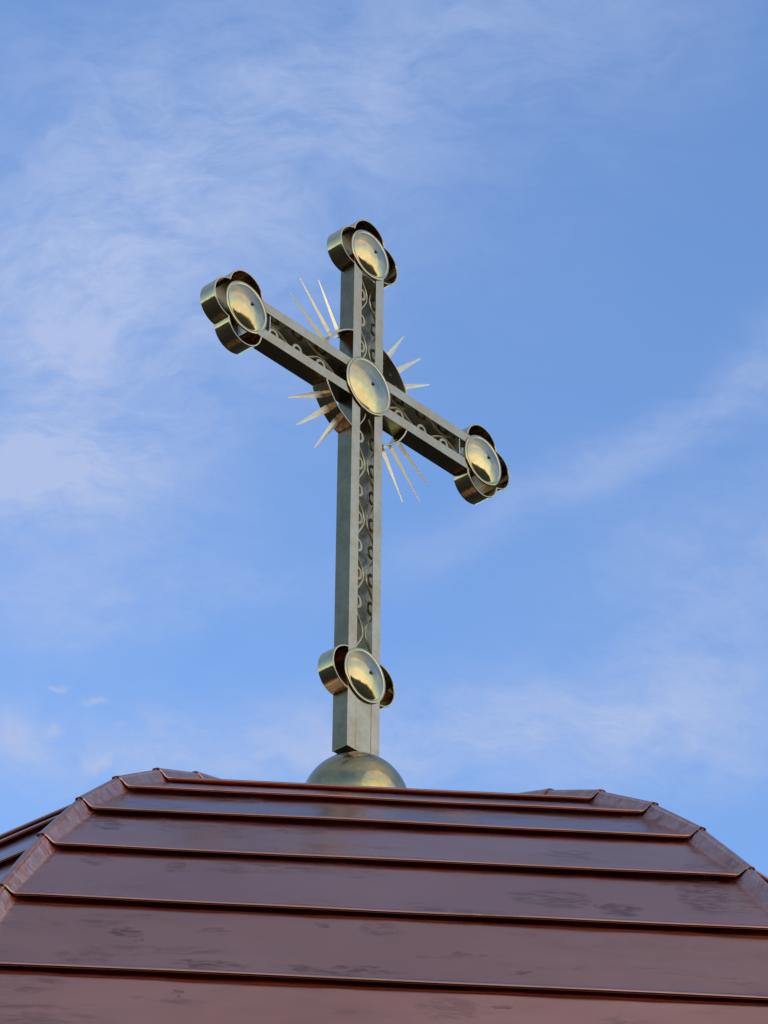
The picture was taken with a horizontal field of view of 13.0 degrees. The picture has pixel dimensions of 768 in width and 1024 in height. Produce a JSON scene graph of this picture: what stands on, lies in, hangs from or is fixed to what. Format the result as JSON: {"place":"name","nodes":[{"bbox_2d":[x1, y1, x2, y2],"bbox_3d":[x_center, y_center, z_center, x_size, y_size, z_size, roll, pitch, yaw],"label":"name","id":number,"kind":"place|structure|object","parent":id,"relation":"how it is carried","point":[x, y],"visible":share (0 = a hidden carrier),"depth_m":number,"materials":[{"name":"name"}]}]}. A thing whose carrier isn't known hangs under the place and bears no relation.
{"place":"outdoors","nodes":[
{"label":"outdoors","id":0,"kind":"place"},
{"bbox_2d":[0,768,767,1023],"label":"roof","id":1,"kind":"structure","parent":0,"point":[160,896],"depth_m":13.69,"materials":[{"name":"brown metal"}]},
{"bbox_2d":[305,751,406,787],"bbox_3d":[-0.154,1.561,17.892,0.584,0.584,0.584,-27,-43,34],"label":"finial ball","id":2,"kind":"object","parent":1,"relation":"on","point":[358,768],"visible":0.39,"depth_m":17.73,"materials":[{"name":"gold metal"}]},
{"bbox_2d":[200,219,509,755],"bbox_3d":[-0.117,-0.205,19.059,0.178,3.638,2.500,-27,-43,34],"label":"cross","id":3,"kind":"object","parent":2,"relation":"attached to","point":[356,376],"visible":0.99,"depth_m":19.12,"materials":[{"name":"gold metal"}]},
{"bbox_2d":[0,0,767,876],"label":"sky","id":4,"kind":"structure","parent":0,"point":[568,199],"materials":[{"name":"blue"}]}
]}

